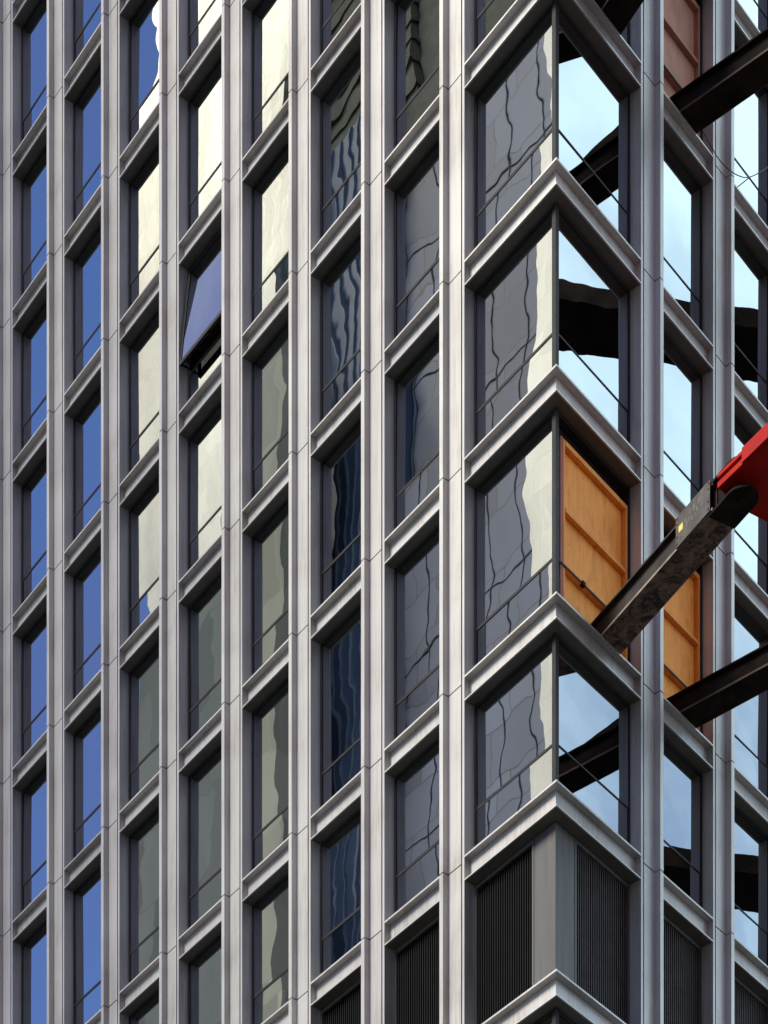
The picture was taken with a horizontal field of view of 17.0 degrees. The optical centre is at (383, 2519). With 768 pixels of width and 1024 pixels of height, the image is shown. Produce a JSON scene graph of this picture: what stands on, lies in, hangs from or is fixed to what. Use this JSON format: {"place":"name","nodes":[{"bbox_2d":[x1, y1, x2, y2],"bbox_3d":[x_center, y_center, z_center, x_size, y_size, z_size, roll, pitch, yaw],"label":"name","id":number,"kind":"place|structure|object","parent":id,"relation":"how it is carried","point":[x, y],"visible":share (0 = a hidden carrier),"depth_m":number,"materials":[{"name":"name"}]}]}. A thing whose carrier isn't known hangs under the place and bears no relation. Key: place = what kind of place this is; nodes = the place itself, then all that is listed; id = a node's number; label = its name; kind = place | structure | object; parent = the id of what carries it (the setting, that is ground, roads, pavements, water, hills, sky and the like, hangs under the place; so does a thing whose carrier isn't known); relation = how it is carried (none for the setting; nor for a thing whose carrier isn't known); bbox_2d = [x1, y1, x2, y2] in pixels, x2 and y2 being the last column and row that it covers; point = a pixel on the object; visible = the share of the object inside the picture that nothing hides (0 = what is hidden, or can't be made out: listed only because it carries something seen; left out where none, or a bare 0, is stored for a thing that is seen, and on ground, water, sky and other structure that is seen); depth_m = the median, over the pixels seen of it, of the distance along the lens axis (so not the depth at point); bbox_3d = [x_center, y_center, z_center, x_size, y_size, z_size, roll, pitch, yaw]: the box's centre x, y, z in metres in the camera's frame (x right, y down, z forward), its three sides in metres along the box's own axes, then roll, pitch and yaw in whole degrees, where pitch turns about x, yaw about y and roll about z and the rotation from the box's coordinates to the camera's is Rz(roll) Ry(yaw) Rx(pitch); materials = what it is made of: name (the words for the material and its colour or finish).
{"place":"outdoors","nodes":[
{"label":"outdoors","id":0,"kind":"place"},
{"bbox_3d":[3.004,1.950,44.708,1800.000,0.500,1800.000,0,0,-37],"label":"street","id":1,"kind":"structure","parent":0,"visible":0},
{"bbox_2d":[0,0,767,1023],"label":"office tower","id":2,"kind":"structure","parent":1,"relation":"on","point":[332,332],"depth_m":49.94,"materials":[{"name":"metal"}]},
{"bbox_2d":[21,0,46,141],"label":"window","id":3,"kind":"structure","parent":2,"relation":"in","point":[34,31],"depth_m":60.02,"materials":[{"name":"glass"}]},
{"bbox_2d":[21,144,46,295],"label":"window","id":4,"kind":"structure","parent":2,"relation":"in","point":[34,184],"depth_m":59.99,"materials":[{"name":"blue glass"}]},
{"bbox_2d":[21,299,46,449],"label":"window","id":5,"kind":"structure","parent":2,"relation":"in","point":[34,338],"depth_m":59.99,"materials":[{"name":"blue glass"}]},
{"bbox_2d":[21,455,46,603],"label":"window","id":6,"kind":"structure","parent":2,"relation":"in","point":[34,491],"depth_m":59.99,"materials":[{"name":"glass"}]},
{"bbox_2d":[21,610,46,757],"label":"window","id":7,"kind":"structure","parent":2,"relation":"in","point":[34,644],"depth_m":59.99,"materials":[{"name":"blue glass"}]},
{"bbox_2d":[21,765,46,911],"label":"window","id":8,"kind":"structure","parent":2,"relation":"in","point":[34,797],"depth_m":59.99,"materials":[{"name":"blue glass"}]},
{"bbox_2d":[21,920,46,1023],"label":"window","id":9,"kind":"structure","parent":2,"relation":"in","point":[34,950],"depth_m":59.98,"materials":[{"name":"blue glass"}]},
{"bbox_2d":[73,0,100,62],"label":"window","id":10,"kind":"structure","parent":2,"relation":"in","point":[86,13],"depth_m":58.17,"materials":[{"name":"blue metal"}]},
{"bbox_2d":[73,224,100,381],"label":"window","id":11,"kind":"structure","parent":2,"relation":"in","point":[87,265],"depth_m":58.05,"materials":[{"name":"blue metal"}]},
{"bbox_2d":[73,385,100,540],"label":"window","id":12,"kind":"structure","parent":2,"relation":"in","point":[87,423],"depth_m":58.05,"materials":[{"name":"blue glass"}]},
{"bbox_2d":[73,545,100,699],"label":"window","id":13,"kind":"structure","parent":2,"relation":"in","point":[87,582],"depth_m":58.05,"materials":[{"name":"blue glass"}]},
{"bbox_2d":[73,64,101,222],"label":"window","id":14,"kind":"structure","parent":2,"relation":"in","point":[87,178],"depth_m":58.05,"materials":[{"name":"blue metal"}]},
{"bbox_2d":[73,705,101,858],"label":"window","id":15,"kind":"structure","parent":2,"relation":"in","point":[87,740],"depth_m":58.05,"materials":[{"name":"blue glass"}]},
{"bbox_2d":[73,866,101,1023],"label":"window","id":16,"kind":"structure","parent":2,"relation":"in","point":[87,898],"depth_m":58.05,"materials":[{"name":"blue glass"}]},
{"bbox_2d":[129,0,158,142],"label":"window","id":17,"kind":"structure","parent":2,"relation":"in","point":[144,23],"depth_m":56.12,"materials":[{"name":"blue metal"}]},
{"bbox_2d":[129,807,158,982],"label":"window","id":18,"kind":"structure","parent":2,"relation":"in","point":[144,842],"depth_m":56.08,"materials":[{"name":"grey glass"}]},
{"bbox_2d":[129,990,158,1023],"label":"window","id":19,"kind":"structure","parent":2,"relation":"in","point":[148,1013],"depth_m":55.95,"materials":[{"name":"grey glass"}]},
{"bbox_2d":[129,143,159,307],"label":"window","id":20,"kind":"structure","parent":2,"relation":"in","point":[144,187],"depth_m":56.08,"materials":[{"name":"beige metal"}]},
{"bbox_2d":[129,309,159,471],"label":"window","id":21,"kind":"structure","parent":2,"relation":"in","point":[144,351],"depth_m":56.08,"materials":[{"name":"beige glass"}]},
{"bbox_2d":[129,476,159,636],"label":"window","id":22,"kind":"structure","parent":2,"relation":"in","point":[144,515],"depth_m":56.08,"materials":[{"name":"beige glass"}]},
{"bbox_2d":[129,641,159,800],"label":"window","id":23,"kind":"structure","parent":2,"relation":"in","point":[144,678],"depth_m":56.08,"materials":[{"name":"grey glass"}]},
{"bbox_2d":[179,228,221,399],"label":"window","id":24,"kind":"structure","parent":2,"relation":"in","point":[203,307],"depth_m":54.01,"materials":[{"name":"blue glass"}]},
{"bbox_2d":[188,0,221,58],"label":"window","id":25,"kind":"structure","parent":2,"relation":"in","point":[202,14],"depth_m":54.30,"materials":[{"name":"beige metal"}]},
{"bbox_2d":[188,55,221,229],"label":"window","id":26,"kind":"structure","parent":2,"relation":"in","point":[205,105],"depth_m":54.13,"materials":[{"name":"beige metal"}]},
{"bbox_2d":[188,400,221,569],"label":"window","id":27,"kind":"structure","parent":2,"relation":"in","point":[205,445],"depth_m":54.13,"materials":[{"name":"glass"}]},
{"bbox_2d":[188,572,221,740],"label":"window","id":28,"kind":"structure","parent":2,"relation":"in","point":[205,614],"depth_m":54.13,"materials":[{"name":"grey glass"}]},
{"bbox_2d":[188,744,221,928],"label":"window","id":29,"kind":"structure","parent":2,"relation":"in","point":[205,783],"depth_m":54.13,"materials":[{"name":"grey glass"}]},
{"bbox_2d":[188,934,221,1023],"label":"window","id":30,"kind":"structure","parent":2,"relation":"in","point":[205,970],"depth_m":54.09,"materials":[{"name":"grey glass"}]},
{"bbox_2d":[252,0,288,144],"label":"window","id":31,"kind":"structure","parent":2,"relation":"in","point":[270,18],"depth_m":52.25,"materials":[{"name":"glass"}]},
{"bbox_2d":[252,141,288,321],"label":"window","id":32,"kind":"structure","parent":2,"relation":"in","point":[270,194],"depth_m":52.18,"materials":[{"name":"beige glass"}]},
{"bbox_2d":[252,320,288,497],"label":"window","id":33,"kind":"structure","parent":2,"relation":"in","point":[270,370],"depth_m":52.18,"materials":[{"name":"grey glass"}]},
{"bbox_2d":[252,498,288,674],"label":"window","id":34,"kind":"structure","parent":2,"relation":"in","point":[270,545],"depth_m":52.18,"materials":[{"name":"grey glass"}]},
{"bbox_2d":[252,677,288,869],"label":"window","id":35,"kind":"structure","parent":2,"relation":"in","point":[270,721],"depth_m":52.18,"materials":[{"name":"grey glass"}]},
{"bbox_2d":[252,874,288,1023],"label":"window","id":36,"kind":"structure","parent":2,"relation":"in","point":[270,915],"depth_m":52.18,"materials":[{"name":"grey glass"}]},
{"bbox_2d":[320,0,360,55],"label":"window","id":37,"kind":"structure","parent":2,"relation":"in","point":[334,14],"depth_m":50.47,"materials":[{"name":"grey glass"}]},
{"bbox_2d":[320,233,360,421],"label":"window","id":38,"kind":"structure","parent":2,"relation":"in","point":[340,288],"depth_m":50.25,"materials":[{"name":"grey glass"}]},
{"bbox_2d":[320,809,360,973],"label":"window","id":39,"kind":"structure","parent":2,"relation":"in","point":[340,854],"depth_m":50.25,"materials":[{"name":"blue glass"}]},
{"bbox_2d":[320,48,361,238],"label":"window","id":40,"kind":"structure","parent":2,"relation":"in","point":[340,106],"depth_m":50.25,"materials":[{"name":"glass"}]},
{"bbox_2d":[320,419,361,604],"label":"window","id":41,"kind":"structure","parent":2,"relation":"in","point":[340,470],"depth_m":50.25,"materials":[{"name":"glass"}]},
{"bbox_2d":[320,605,361,806],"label":"window","id":42,"kind":"structure","parent":2,"relation":"in","point":[340,653],"depth_m":50.25,"materials":[{"name":"blue glass"}]},
{"bbox_2d":[394,0,439,148],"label":"window","id":43,"kind":"structure","parent":2,"relation":"in","point":[416,22],"depth_m":48.36,"materials":[{"name":"glass"}]},
{"bbox_2d":[394,140,439,338],"bbox_3d":[0.818,-42.697,48.144,0.164,3.160,1.853,0,0,-37],"label":"window","id":44,"kind":"structure","parent":2,"relation":"in","point":[416,201],"depth_m":48.31,"materials":[{"name":"grey glass"}]},
{"bbox_2d":[394,333,439,529],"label":"window","id":45,"kind":"structure","parent":2,"relation":"in","point":[416,391],"depth_m":48.30,"materials":[{"name":"grey glass"}]},
{"bbox_2d":[394,526,439,739],"bbox_3d":[0.818,-35.320,48.144,0.164,3.535,1.853,0,0,-37],"label":"window","id":46,"kind":"structure","parent":2,"relation":"in","point":[416,580],"depth_m":48.30,"materials":[{"name":"grey glass"}]},
{"bbox_2d":[394,739,439,912],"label":"window","id":47,"kind":"structure","parent":2,"relation":"in","point":[416,789],"depth_m":48.31,"materials":[{"name":"grey glass"}]},
{"bbox_2d":[474,0,515,50],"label":"window","id":48,"kind":"structure","parent":2,"relation":"in","point":[487,13],"depth_m":46.65,"materials":[{"name":"grey glass"}]},
{"bbox_2d":[474,0,555,248],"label":"window","id":49,"kind":"structure","parent":2,"relation":"in","point":[515,109],"depth_m":45.99,"materials":[{"name":"grey glass"}]},
{"bbox_2d":[474,202,555,447],"bbox_3d":[2.398,-39.102,46.026,0.184,3.171,2.290,0,0,-37],"label":"window","id":50,"kind":"structure","parent":2,"relation":"in","point":[515,307],"depth_m":45.99,"materials":[{"name":"grey glass"}]},
{"bbox_2d":[474,407,555,665],"bbox_3d":[2.398,-35.320,46.026,0.184,3.535,2.290,0,0,-37],"label":"window","id":51,"kind":"structure","parent":2,"relation":"in","point":[515,505],"depth_m":45.99,"materials":[{"name":"grey glass"}]},
{"bbox_2d":[474,633,555,846],"bbox_3d":[2.398,-31.701,46.026,0.184,2.846,2.290,0,0,-37],"label":"window","id":52,"kind":"structure","parent":2,"relation":"in","point":[515,723],"depth_m":45.99,"materials":[{"name":"grey glass"}]},
{"bbox_2d":[535,1007,555,1023],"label":"window","id":53,"kind":"structure","parent":2,"relation":"in","point":[550,1018],"depth_m":45.22,"materials":[{"name":"black glass"}]},
{"bbox_2d":[556,1008,574,1023],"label":"window","id":54,"kind":"structure","parent":2,"relation":"in","point":[560,1018],"depth_m":45.25,"materials":[{"name":"black glass"}]},
{"bbox_2d":[556,0,629,244],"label":"window","id":55,"kind":"structure","parent":2,"relation":"in","point":[593,106],"depth_m":45.97,"materials":[{"name":"blue glass"}]},
{"bbox_2d":[556,203,629,443],"bbox_3d":[3.693,-39.102,46.015,0.184,3.171,2.344,0,0,40],"label":"window","id":56,"kind":"structure","parent":2,"relation":"in","point":[593,304],"depth_m":45.97,"materials":[{"name":"glass"}]},
{"bbox_2d":[556,408,629,662],"bbox_3d":[3.693,-35.320,46.015,0.184,3.535,2.344,0,0,40],"label":"window","id":57,"kind":"structure","parent":2,"relation":"in","point":[562,424],"depth_m":45.85,"materials":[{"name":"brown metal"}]},
{"bbox_2d":[556,634,629,843],"bbox_3d":[3.693,-31.701,46.015,0.184,2.846,2.344,0,0,40],"label":"window","id":58,"kind":"structure","parent":2,"relation":"in","point":[593,721],"depth_m":45.97,"materials":[{"name":"glass"}]},
{"bbox_2d":[559,435,627,660],"bbox_3d":[3.753,-35.185,46.077,0.153,3.149,2.101,0,0,40],"label":"plywood panel","id":59,"kind":"object","parent":2,"relation":"attached to","point":[593,532],"visible":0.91,"depth_m":46.05,"materials":[{"name":"orange wood"}]},
{"bbox_2d":[595,0,643,33],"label":"steel beam","id":60,"kind":"structure","parent":2,"relation":"attached to","point":[619,14],"depth_m":45.79,"materials":[{"name":"black metal"}]},
{"bbox_2d":[621,22,629,45],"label":"window","id":61,"kind":"structure","parent":2,"relation":"in","point":[626,33],"depth_m":46.84,"materials":[{"name":"brown metal"}]},
{"bbox_2d":[591,456,758,653],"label":"steel beam","id":62,"kind":"structure","parent":2,"relation":"attached to","point":[710,517],"depth_m":44.15,"materials":[{"name":"brown metal"}]},
{"bbox_2d":[717,423,767,521],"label":"crane collar","id":63,"kind":"object","parent":62,"relation":"attached to","point":[747,464],"visible":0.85,"depth_m":42.38,"materials":[{"name":"red paint"}]},
{"bbox_2d":[663,571,699,730],"bbox_3d":[5.390,-35.255,48.069,0.116,3.289,1.793,0,0,40],"label":"plywood panel","id":64,"kind":"object","parent":2,"relation":"attached to","point":[682,634],"visible":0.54,"depth_m":48.42,"materials":[{"name":"orange wood"}]},
{"bbox_2d":[663,0,699,137],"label":"plywood panel","id":65,"kind":"object","parent":2,"relation":"attached to","point":[682,41],"visible":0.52,"depth_m":48.37,"materials":[{"name":"wood"}]},
{"bbox_2d":[663,139,702,331],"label":"window","id":66,"kind":"structure","parent":2,"relation":"in","point":[683,194],"depth_m":48.25,"materials":[{"name":"glass"}]},
{"bbox_2d":[663,332,702,505],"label":"window","id":67,"kind":"structure","parent":2,"relation":"in","point":[683,384],"depth_m":48.22,"materials":[{"name":"glass"}]},
{"bbox_2d":[663,739,702,907],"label":"window","id":68,"kind":"structure","parent":2,"relation":"in","point":[683,783],"depth_m":48.25,"materials":[{"name":"glass"}]},
{"bbox_2d":[664,0,702,141],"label":"window","id":69,"kind":"structure","parent":2,"relation":"in","point":[700,2],"depth_m":48.70,"materials":[{"name":"brown metal"}]},
{"bbox_2d":[664,526,702,733],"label":"window","id":70,"kind":"structure","parent":2,"relation":"in","point":[700,569],"depth_m":48.70,"materials":[{"name":"brown metal"}]},
{"bbox_2d":[667,643,767,727],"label":"steel beam","id":71,"kind":"structure","parent":2,"relation":"attached to","point":[724,689],"depth_m":47.30,"materials":[{"name":"black metal"}]},
{"bbox_2d":[669,27,767,133],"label":"steel beam","id":72,"kind":"structure","parent":2,"relation":"attached to","point":[725,85],"depth_m":47.30,"materials":[{"name":"black metal"}]},
{"bbox_2d":[702,130,767,177],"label":"cable","id":73,"kind":"object","parent":2,"relation":"attached to","point":[728,168],"visible":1,"depth_m":48.68,"materials":[{"name":"black metal"}]},
{"bbox_2d":[734,42,767,225],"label":"window","id":74,"kind":"structure","parent":2,"relation":"in","point":[751,115],"depth_m":50.16,"materials":[{"name":"blue glass"}]},
{"bbox_2d":[734,229,767,409],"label":"window","id":75,"kind":"structure","parent":2,"relation":"in","point":[750,276],"depth_m":50.08,"materials":[{"name":"blue glass"}]},
{"bbox_2d":[734,414,767,594],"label":"window","id":76,"kind":"structure","parent":2,"relation":"in","point":[751,534],"depth_m":50.08,"materials":[{"name":"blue glass"}]},
{"bbox_2d":[734,601,767,797],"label":"window","id":77,"kind":"structure","parent":2,"relation":"in","point":[750,717],"depth_m":50.09,"materials":[{"name":"blue glass"}]},
{"bbox_2d":[734,806,767,965],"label":"window","id":78,"kind":"structure","parent":2,"relation":"in","point":[750,844],"depth_m":50.08,"materials":[{"name":"blue glass"}]},
{"bbox_2d":[738,0,767,31],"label":"window","id":79,"kind":"structure","parent":2,"relation":"in","point":[757,10],"depth_m":50.30,"materials":[{"name":"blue glass"}]}
]}

